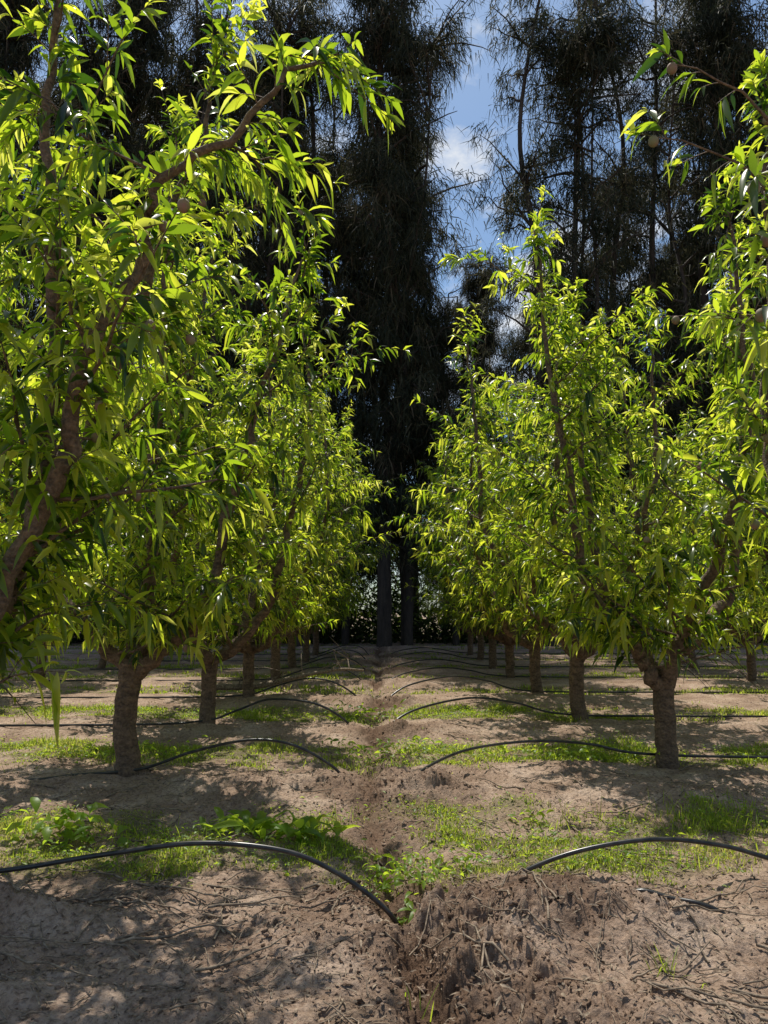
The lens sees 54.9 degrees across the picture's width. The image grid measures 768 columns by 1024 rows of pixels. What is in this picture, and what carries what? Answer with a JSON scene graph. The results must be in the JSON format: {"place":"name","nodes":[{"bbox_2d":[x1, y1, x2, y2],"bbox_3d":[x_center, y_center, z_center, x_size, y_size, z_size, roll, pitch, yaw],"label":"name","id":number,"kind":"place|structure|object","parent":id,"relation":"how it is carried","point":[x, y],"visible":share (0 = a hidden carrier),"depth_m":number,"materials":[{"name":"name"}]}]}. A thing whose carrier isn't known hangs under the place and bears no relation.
{"place":"outdoors","nodes":[
{"label":"outdoors","id":0,"kind":"place"},
{"bbox_2d":[0,612,767,1023],"bbox_3d":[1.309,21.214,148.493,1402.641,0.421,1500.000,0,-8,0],"label":"ground","id":1,"kind":"structure","parent":0,"point":[226,798],"depth_m":4.33,"materials":[{"name":"soil"}]},
{"bbox_2d":[0,17,76,425],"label":"casuarina tree","id":2,"kind":"object","parent":1,"relation":"on","point":[57,104],"visible":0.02,"depth_m":36.71,"materials":[{"name":"green plant"}]},
{"bbox_2d":[0,0,77,427],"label":"casuarina tree","id":3,"kind":"object","parent":1,"relation":"on","point":[19,50],"visible":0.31,"depth_m":33.05,"materials":[{"name":"green plant"}]},
{"bbox_2d":[0,401,81,620],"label":"peach tree","id":4,"kind":"object","parent":1,"relation":"on","point":[33,469],"depth_m":12.66,"materials":[{"name":"green plant"}]},
{"bbox_2d":[17,41,108,568],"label":"casuarina tree","id":5,"kind":"object","parent":1,"relation":"on","point":[68,130],"visible":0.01,"depth_m":37.62,"materials":[{"name":"green plant"}]},
{"bbox_2d":[0,401,130,677],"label":"peach tree","id":6,"kind":"object","parent":1,"relation":"on","point":[46,621],"visible":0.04,"depth_m":14.90,"materials":[{"name":"green plant"}]},
{"bbox_2d":[3,797,132,850],"bbox_3d":[-1.976,1.940,4.582,0.821,0.245,0.623,-6,-10,38],"label":"broadleaf weed","id":7,"kind":"object","parent":1,"relation":"on","point":[67,833],"visible":0.98,"depth_m":4.58,"materials":[{"name":"plant"}]},
{"bbox_2d":[0,0,162,634],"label":"casuarina tree","id":8,"kind":"object","parent":1,"relation":"on","point":[81,38],"visible":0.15,"depth_m":32.27,"materials":[{"name":"green plant"}]},
{"bbox_2d":[5,741,157,764],"bbox_3d":[-2.803,2.286,7.037,1.125,0.215,1.294,0,-8,0],"label":"broadleaf weed","id":9,"kind":"object","parent":1,"relation":"on","point":[75,751],"visible":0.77,"depth_m":7.11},
{"bbox_2d":[10,0,195,586],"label":"casuarina tree","id":10,"kind":"object","parent":1,"relation":"on","point":[145,23],"visible":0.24,"depth_m":32.84,"materials":[{"name":"green plant"}]},
{"bbox_2d":[40,73,167,544],"bbox_3d":[-13.293,-9.254,37.898,7.208,31.581,7.697,-2,-8,14],"label":"casuarina tree","id":11,"kind":"object","parent":1,"relation":"on","point":[146,130],"visible":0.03,"depth_m":38.11,"materials":[{"name":"green plant"}]},
{"bbox_2d":[44,475,192,668],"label":"peach tree","id":12,"kind":"object","parent":1,"relation":"on","point":[102,663],"visible":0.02,"depth_m":17.67,"materials":[{"name":"green plant"}]},
{"bbox_2d":[59,735,267,760],"bbox_3d":[-2.163,2.333,7.266,1.959,0.218,1.027,2,-8,-18],"label":"broadleaf weed","id":13,"kind":"object","parent":1,"relation":"on","point":[146,742],"visible":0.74,"depth_m":7.30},
{"bbox_2d":[73,0,258,559],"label":"casuarina tree","id":14,"kind":"object","parent":1,"relation":"on","point":[193,51],"visible":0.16,"depth_m":32.81,"materials":[{"name":"green plant"}]},
{"bbox_2d":[7,738,340,779],"bbox_3d":[-2.874,2.116,6.093,5.154,0.392,0.248,1,-8,-6],"label":"irrigation pipe","id":15,"kind":"object","parent":1,"relation":"on","point":[227,743],"visible":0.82,"depth_m":6.36,"materials":[{"name":"plastic"}]},
{"bbox_2d":[120,39,227,457],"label":"casuarina tree","id":16,"kind":"object","parent":1,"relation":"on","point":[164,139],"visible":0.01,"depth_m":37.80,"materials":[{"name":"green plant"}]},
{"bbox_2d":[0,698,348,726],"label":"irrigation pipe","id":17,"kind":"object","parent":1,"relation":"on","point":[175,723],"visible":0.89,"depth_m":8.94,"materials":[{"name":"plastic"}]},
{"bbox_2d":[0,71,353,777],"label":"peach tree","id":18,"kind":"object","parent":1,"relation":"on","point":[134,661],"visible":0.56,"depth_m":6.47,"materials":[{"name":"green plant"}]},
{"bbox_2d":[3,677,355,697],"bbox_3d":[-3.627,2.865,11.721,6.544,0.437,0.211,1,-8,-4],"label":"irrigation pipe","id":19,"kind":"object","parent":1,"relation":"on","point":[347,689],"visible":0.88,"depth_m":11.73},
{"bbox_2d":[31,667,361,680],"bbox_3d":[-3.617,3.261,14.542,6.514,0.397,0.212,1,-8,-4],"label":"irrigation pipe","id":20,"kind":"object","parent":1,"relation":"on","point":[225,679],"visible":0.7,"depth_m":14.49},
{"bbox_2d":[0,840,400,925],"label":"irrigation pipe","id":21,"kind":"object","parent":1,"relation":"on","point":[368,894],"visible":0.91,"depth_m":3.56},
{"bbox_2d":[0,0,404,749],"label":"peach tree","id":22,"kind":"object","parent":1,"relation":"on","point":[56,496],"visible":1,"depth_m":3.94,"materials":[{"name":"green plant"}]},
{"bbox_2d":[2,177,411,723],"bbox_3d":[-2.115,-0.562,9.370,4.317,6.746,5.024,-4,-9,30],"label":"peach tree","id":23,"kind":"object","parent":1,"relation":"on","point":[280,580],"visible":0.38,"depth_m":9.23,"materials":[{"name":"green plant"}]},
{"bbox_2d":[90,656,365,669],"bbox_3d":[-3.607,3.622,17.368,6.484,0.430,0.211,1,-8,-4],"label":"irrigation pipe","id":24,"kind":"object","parent":1,"relation":"on","point":[239,668],"visible":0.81,"depth_m":17.28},
{"bbox_2d":[127,0,331,641],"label":"casuarina tree","id":25,"kind":"object","parent":1,"relation":"on","point":[249,306],"visible":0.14,"depth_m":31.43,"materials":[{"name":"green plant"}]},
{"bbox_2d":[197,116,269,634],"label":"casuarina tree","id":26,"kind":"object","parent":1,"relation":"on","point":[237,236],"depth_m":41.34,"materials":[{"name":"green plant"}]},
{"bbox_2d":[199,807,274,838],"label":"broadleaf weed","id":27,"kind":"object","parent":1,"relation":"on","point":[244,815],"visible":0.56,"depth_m":4.81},
{"bbox_2d":[194,107,280,540],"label":"casuarina tree","id":28,"kind":"object","parent":1,"relation":"on","point":[231,194],"visible":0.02,"depth_m":37.85,"materials":[{"name":"green plant"}]},
{"bbox_2d":[94,328,401,697],"bbox_3d":[-2.163,-0.180,12.248,4.881,6.638,4.203,0,-8,-1],"label":"peach tree","id":29,"kind":"object","parent":1,"relation":"on","point":[256,645],"visible":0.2,"depth_m":11.79,"materials":[{"name":"green plant"}]},
{"bbox_2d":[201,810,319,839],"bbox_3d":[-0.745,2.000,4.582,0.715,0.233,0.557,-6,-9,36],"label":"broadleaf weed","id":30,"kind":"object","parent":1,"relation":"on","point":[260,826],"visible":0.78,"depth_m":4.60,"materials":[{"name":"plant"}]},
{"bbox_2d":[162,649,365,660],"bbox_3d":[-3.597,3.988,20.193,6.454,0.452,0.211,1,-8,-4],"label":"irrigation pipe","id":31,"kind":"object","parent":1,"relation":"on","point":[280,660],"visible":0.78,"depth_m":20.16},
{"bbox_2d":[173,645,368,654],"bbox_3d":[-3.587,4.368,23.017,6.424,0.446,0.211,1,-8,-4],"label":"irrigation pipe","id":32,"kind":"object","parent":1,"relation":"on","point":[298,654],"visible":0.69,"depth_m":23.13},
{"bbox_2d":[190,0,354,640],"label":"casuarina tree","id":33,"kind":"object","parent":1,"relation":"on","point":[262,238],"visible":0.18,"depth_m":32.24,"materials":[{"name":"green plant"}]},
{"bbox_2d":[184,0,367,646],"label":"casuarina tree","id":34,"kind":"object","parent":1,"relation":"on","point":[303,10],"visible":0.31,"depth_m":31.10,"materials":[{"name":"green plant"}]},
{"bbox_2d":[262,858,289,875],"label":"broadleaf weed","id":35,"kind":"object","parent":1,"relation":"on","point":[276,860],"visible":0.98,"depth_m":3.93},
{"bbox_2d":[216,50,342,507],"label":"casuarina tree","id":36,"kind":"object","parent":1,"relation":"on","point":[277,245],"visible":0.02,"depth_m":36.77,"materials":[{"name":"green plant"}]},
{"bbox_2d":[216,636,367,693],"bbox_3d":[-1.635,2.761,12.757,0.991,1.203,3.202,-7,-10,40],"label":"fallen branch","id":37,"kind":"object","parent":1,"relation":"on","point":[238,686],"visible":0.88,"depth_m":12.42,"materials":[{"name":"wood"}]},
{"bbox_2d":[250,119,335,395],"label":"casuarina tree","id":38,"kind":"object","parent":1,"relation":"on","point":[297,210],"depth_m":40.91,"materials":[{"name":"green plant"}]},
{"bbox_2d":[206,368,380,680],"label":"peach tree","id":39,"kind":"object","parent":1,"relation":"on","point":[275,656],"visible":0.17,"depth_m":14.90,"materials":[{"name":"green plant"}]},
{"bbox_2d":[211,400,406,668],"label":"peach tree","id":40,"kind":"object","parent":1,"relation":"on","point":[291,658],"visible":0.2,"depth_m":17.98,"materials":[{"name":"green plant"}]},
{"bbox_2d":[270,814,360,845],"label":"broadleaf weed","id":41,"kind":"object","parent":1,"relation":"on","point":[312,824],"visible":0.9,"depth_m":4.57,"materials":[{"name":"plant"}]},
{"bbox_2d":[261,415,399,661],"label":"peach tree","id":42,"kind":"object","parent":1,"relation":"on","point":[305,650],"visible":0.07,"depth_m":20.63,"materials":[{"name":"green plant"}]},
{"bbox_2d":[292,83,389,636],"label":"casuarina tree","id":43,"kind":"object","parent":1,"relation":"on","point":[336,153],"visible":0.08,"depth_m":37.08,"materials":[{"name":"green plant"}]},
{"bbox_2d":[311,184,375,628],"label":"casuarina tree","id":44,"kind":"object","parent":1,"relation":"on","point":[328,312],"visible":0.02,"depth_m":39.43,"materials":[{"name":"green plant"}]},
{"bbox_2d":[292,468,398,655],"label":"peach tree","id":45,"kind":"object","parent":1,"relation":"on","point":[315,651],"visible":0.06,"depth_m":23.04,"materials":[{"name":"green plant"}]},
{"bbox_2d":[314,210,393,644],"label":"casuarina tree","id":46,"kind":"object","parent":1,"relation":"on","point":[345,631],"visible":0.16,"depth_m":32.26,"materials":[{"name":"green plant"}]},
{"bbox_2d":[306,699,418,722],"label":"grass","id":47,"kind":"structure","parent":1,"relation":"on","point":[371,710],"depth_m":9.85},
{"bbox_2d":[299,736,426,762],"bbox_3d":[-0.199,2.315,7.163,1.218,0.301,0.764,0,-8,0],"label":"broadleaf weed","id":48,"kind":"object","parent":1,"relation":"on","point":[364,746],"visible":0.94,"depth_m":7.15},
{"bbox_2d":[0,695,767,1023],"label":"leaf litter","id":49,"kind":"object","parent":1,"relation":"on","point":[118,987],"visible":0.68,"depth_m":3.17,"materials":[{"name":"plant"}]},
{"bbox_2d":[0,694,767,1023],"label":"soil clods","id":50,"kind":"object","parent":1,"relation":"on","point":[422,986],"visible":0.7,"depth_m":3.05,"materials":[{"name":"soil"}]},
{"bbox_2d":[0,700,767,886],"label":"ground cover weeds","id":51,"kind":"object","parent":1,"relation":"on","point":[379,858],"visible":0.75,"depth_m":4.67,"materials":[{"name":"plant"}]},
{"bbox_2d":[0,720,767,1023],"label":"dead twigs","id":52,"kind":"object","parent":1,"relation":"on","point":[750,1004],"visible":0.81,"depth_m":3.31,"materials":[{"name":"wood"}]},
{"bbox_2d":[299,0,481,647],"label":"casuarina tree","id":53,"kind":"object","parent":1,"relation":"on","point":[380,28],"visible":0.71,"depth_m":29.80,"materials":[{"name":"green plant"}]},
{"bbox_2d":[354,856,435,892],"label":"broadleaf weed","id":54,"kind":"object","parent":1,"relation":"on","point":[375,867],"visible":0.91,"depth_m":3.87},
{"bbox_2d":[24,479,767,644],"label":"undergrowth","id":55,"kind":"object","parent":1,"relation":"on","point":[363,629],"visible":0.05,"depth_m":32.56,"materials":[{"name":"green plant"}]},
{"bbox_2d":[334,95,460,557],"bbox_3d":[0.587,-8.295,36.522,7.135,29.276,6.682,0,-8,-2],"label":"casuarina tree","id":56,"kind":"object","parent":1,"relation":"on","point":[403,286],"visible":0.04,"depth_m":37.05,"materials":[{"name":"green plant"}]},
{"bbox_2d":[298,0,502,645],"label":"casuarina tree","id":57,"kind":"object","parent":1,"relation":"on","point":[407,607],"visible":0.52,"depth_m":30.35,"materials":[{"name":"green plant"}]},
{"bbox_2d":[396,891,416,923],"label":"broadleaf weed","id":58,"kind":"object","parent":1,"relation":"on","point":[408,903],"visible":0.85,"depth_m":3.53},
{"bbox_2d":[360,839,460,877],"bbox_3d":[0.155,1.946,4.139,0.565,0.166,0.317,3,-8,-20],"label":"broadleaf weed","id":59,"kind":"object","parent":1,"relation":"on","point":[408,855],"visible":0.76,"depth_m":4.13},
{"bbox_2d":[358,107,463,637],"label":"casuarina tree","id":60,"kind":"object","parent":1,"relation":"on","point":[394,561],"visible":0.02,"depth_m":39.45,"materials":[{"name":"green plant"}]},
{"bbox_2d":[353,734,473,758],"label":"broadleaf weed","id":61,"kind":"object","parent":1,"relation":"on","point":[415,737],"visible":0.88,"depth_m":7.30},
{"bbox_2d":[389,852,463,894],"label":"broadleaf weed","id":62,"kind":"object","parent":1,"relation":"on","point":[419,874],"visible":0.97,"depth_m":3.78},
{"bbox_2d":[420,343,465,637],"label":"casuarina tree","id":63,"kind":"object","parent":1,"relation":"on","point":[451,376],"visible":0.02,"depth_m":35.89,"materials":[{"name":"green plant"}]},
{"bbox_2d":[406,278,486,645],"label":"casuarina tree","id":64,"kind":"object","parent":1,"relation":"on","point":[455,635],"visible":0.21,"depth_m":31.32,"materials":[{"name":"green plant"}]},
{"bbox_2d":[406,450,493,655],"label":"peach tree","id":65,"kind":"object","parent":1,"relation":"on","point":[469,641],"visible":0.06,"depth_m":23.71,"materials":[{"name":"green plant"}]},
{"bbox_2d":[434,840,495,874],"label":"broadleaf weed","id":66,"kind":"object","parent":1,"relation":"on","point":[457,860],"visible":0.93,"depth_m":4.07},
{"bbox_2d":[397,455,545,659],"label":"peach tree","id":67,"kind":"object","parent":1,"relation":"on","point":[480,652],"visible":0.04,"depth_m":20.99,"materials":[{"name":"green plant"}]},
{"bbox_2d":[434,289,510,462],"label":"casuarina tree","id":68,"kind":"object","parent":1,"relation":"on","point":[457,303],"visible":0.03,"depth_m":40.04,"materials":[{"name":"green plant"}]},
{"bbox_2d":[404,420,551,668],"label":"peach tree","id":69,"kind":"object","parent":1,"relation":"on","point":[492,656],"visible":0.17,"depth_m":18.55,"materials":[{"name":"green plant"}]},
{"bbox_2d":[441,243,521,644],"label":"casuarina tree","id":70,"kind":"object","parent":1,"relation":"on","point":[473,278],"visible":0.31,"depth_m":32.47,"materials":[{"name":"green plant"}]},
{"bbox_2d":[457,356,523,557],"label":"casuarina tree","id":71,"kind":"object","parent":1,"relation":"on","point":[495,368],"depth_m":36.17,"materials":[{"name":"green plant"}]},
{"bbox_2d":[381,381,623,677],"bbox_3d":[2.617,0.248,15.680,4.976,6.768,4.285,-2,-8,16],"label":"peach tree","id":72,"kind":"object","parent":1,"relation":"on","point":[508,642],"visible":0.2,"depth_m":15.23,"materials":[{"name":"green plant"}]},
{"bbox_2d":[391,647,631,653],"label":"irrigation pipe","id":73,"kind":"object","parent":1,"relation":"on","point":[484,653],"visible":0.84,"depth_m":23.65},
{"bbox_2d":[491,281,537,488],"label":"casuarina tree","id":74,"kind":"object","parent":1,"relation":"on","point":[519,345],"visible":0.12,"depth_m":40.50,"materials":[{"name":"green plant"}]},
{"bbox_2d":[444,737,586,760],"bbox_3d":[1.320,2.301,7.158,1.009,0.208,1.298,7,-10,-42],"label":"broadleaf weed","id":75,"kind":"object","parent":1,"relation":"on","point":[523,750],"visible":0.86,"depth_m":7.06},
{"bbox_2d":[394,651,666,659],"bbox_3d":[4.066,4.086,20.679,8.204,0.393,0.878,1,-8,-8],"label":"irrigation pipe","id":76,"kind":"object","parent":1,"relation":"on","point":[501,658],"visible":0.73,"depth_m":20.82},
{"bbox_2d":[508,801,553,826],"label":"broadleaf weed","id":77,"kind":"object","parent":1,"relation":"on","point":[538,813],"visible":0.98,"depth_m":5.01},
{"bbox_2d":[502,231,587,528],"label":"casuarina tree","id":78,"kind":"object","parent":1,"relation":"on","point":[525,376],"visible":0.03,"depth_m":35.48,"materials":[{"name":"green plant"}]},
{"bbox_2d":[410,325,688,693],"bbox_3d":[2.604,0.006,12.899,4.827,6.482,4.148,2,-8,-16],"label":"peach tree","id":79,"kind":"object","parent":1,"relation":"on","point":[534,659],"visible":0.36,"depth_m":12.33,"materials":[{"name":"green plant"}]},
{"bbox_2d":[391,659,719,668],"bbox_3d":[4.041,3.721,17.852,8.204,0.368,0.878,1,-8,-8],"label":"irrigation pipe","id":80,"kind":"object","parent":1,"relation":"on","point":[519,666],"visible":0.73,"depth_m":18.00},
{"bbox_2d":[458,0,662,645],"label":"casuarina tree","id":81,"kind":"object","parent":1,"relation":"on","point":[528,180],"visible":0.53,"depth_m":31.06,"materials":[{"name":"green plant"}]},
{"bbox_2d":[409,273,729,719],"bbox_3d":[2.666,-0.391,10.023,4.270,6.440,4.192,2,-8,-12],"label":"peach tree","id":82,"kind":"object","parent":1,"relation":"on","point":[644,521],"visible":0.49,"depth_m":9.57,"materials":[{"name":"green plant"}]},
{"bbox_2d":[391,667,767,678],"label":"irrigation pipe","id":83,"kind":"object","parent":1,"relation":"on","point":[584,676],"visible":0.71,"depth_m":15.17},
{"bbox_2d":[392,676,767,695],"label":"irrigation pipe","id":84,"kind":"object","parent":1,"relation":"on","point":[395,692],"visible":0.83,"depth_m":12.36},
{"bbox_2d":[397,697,767,718],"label":"irrigation pipe","id":85,"kind":"object","parent":1,"relation":"on","point":[508,701],"visible":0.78,"depth_m":9.53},
{"bbox_2d":[506,741,659,761],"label":"broadleaf weed","id":86,"kind":"object","parent":1,"relation":"on","point":[585,748],"visible":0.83,"depth_m":7.00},
{"bbox_2d":[420,739,767,770],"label":"irrigation pipe","id":87,"kind":"object","parent":1,"relation":"on","point":[571,742],"visible":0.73,"depth_m":6.70,"materials":[{"name":"plastic"}]},
{"bbox_2d":[504,0,684,644],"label":"casuarina tree","id":88,"kind":"object","parent":1,"relation":"on","point":[576,43],"visible":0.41,"depth_m":31.18,"materials":[{"name":"green plant"}]},
{"bbox_2d":[499,0,704,579],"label":"casuarina tree","id":89,"kind":"object","parent":1,"relation":"on","point":[607,163],"visible":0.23,"depth_m":32.12,"materials":[{"name":"green plant"}]},
{"bbox_2d":[438,140,767,769],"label":"peach tree","id":90,"kind":"object","parent":1,"relation":"on","point":[612,622],"visible":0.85,"depth_m":6.89,"materials":[{"name":"green plant"}]},
{"bbox_2d":[578,153,681,564],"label":"casuarina tree","id":91,"kind":"object","parent":1,"relation":"on","point":[623,264],"visible":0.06,"depth_m":36.20,"materials":[{"name":"green plant"}]},
{"bbox_2d":[516,837,767,875],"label":"irrigation pipe","id":92,"kind":"object","parent":1,"relation":"on","point":[638,840],"visible":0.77,"depth_m":3.88,"materials":[{"name":"plastic"}]},
{"bbox_2d":[581,447,708,646],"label":"peach tree","id":93,"kind":"object","parent":1,"relation":"on","point":[610,514],"visible":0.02,"depth_m":20.42,"materials":[{"name":"green plant"}]},
{"bbox_2d":[585,91,712,594],"bbox_3d":[13.562,-8.218,36.772,7.684,29.177,6.632,0,-8,0],"label":"casuarina tree","id":94,"kind":"object","parent":1,"relation":"on","point":[671,247],"visible":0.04,"depth_m":36.58,"materials":[{"name":"green plant"}]},
{"bbox_2d":[593,0,767,595],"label":"casuarina tree","id":95,"kind":"object","parent":1,"relation":"on","point":[687,39],"visible":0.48,"depth_m":31.45,"materials":[{"name":"green plant"}]},
{"bbox_2d":[637,888,725,913],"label":"dead twig","id":96,"kind":"object","parent":1,"relation":"on","point":[698,902],"visible":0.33,"depth_m":3.41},
{"bbox_2d":[611,412,753,668],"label":"peach tree","id":97,"kind":"object","parent":1,"relation":"on","point":[690,656],"visible":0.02,"depth_m":17.54,"materials":[{"name":"green plant"}]},
{"bbox_2d":[656,236,709,417],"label":"casuarina tree","id":98,"kind":"object","parent":1,"relation":"on","point":[664,259],"visible":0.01,"depth_m":40.01,"materials":[{"name":"green plant"}]},
{"bbox_2d":[609,0,767,645],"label":"casuarina tree","id":99,"kind":"object","parent":1,"relation":"on","point":[696,279],"visible":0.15,"depth_m":31.89,"materials":[{"name":"green plant"}]},
{"bbox_2d":[619,29,767,638],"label":"peach tree","id":100,"kind":"object","parent":1,"relation":"on","point":[756,170],"visible":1,"depth_m":4.71,"materials":[{"name":"green plant"}]},
{"bbox_2d":[637,401,767,681],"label":"peach tree","id":101,"kind":"object","parent":1,"relation":"on","point":[751,664],"visible":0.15,"depth_m":14.91,"materials":[{"name":"green plant"}]},
{"bbox_2d":[655,218,764,597],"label":"casuarina tree","id":102,"kind":"object","parent":1,"relation":"on","point":[665,247],"visible":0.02,"depth_m":36.22,"materials":[{"name":"green plant"}]},
{"bbox_2d":[661,0,767,555],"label":"casuarina tree","id":103,"kind":"object","parent":1,"relation":"on","point":[743,21],"visible":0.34,"depth_m":31.13,"materials":[{"name":"green plant"}]},
{"bbox_2d":[684,339,767,641],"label":"peach tree","id":104,"kind":"object","parent":1,"relation":"on","point":[761,613],"visible":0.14,"depth_m":12.52,"materials":[{"name":"green plant"}]},
{"bbox_2d":[689,18,767,564],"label":"casuarina tree","id":105,"kind":"object","parent":1,"relation":"on","point":[742,143],"visible":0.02,"depth_m":32.13,"materials":[{"name":"green plant"}]},
{"bbox_2d":[0,644,767,1021],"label":"grass","id":106,"kind":"structure","parent":0,"point":[686,814],"depth_m":6.63,"materials":[{"name":"plant"}]},
{"bbox_2d":[7,0,767,610],"label":"sky","id":107,"kind":"structure","parent":0,"point":[471,103],"materials":[{"name":"blue"}]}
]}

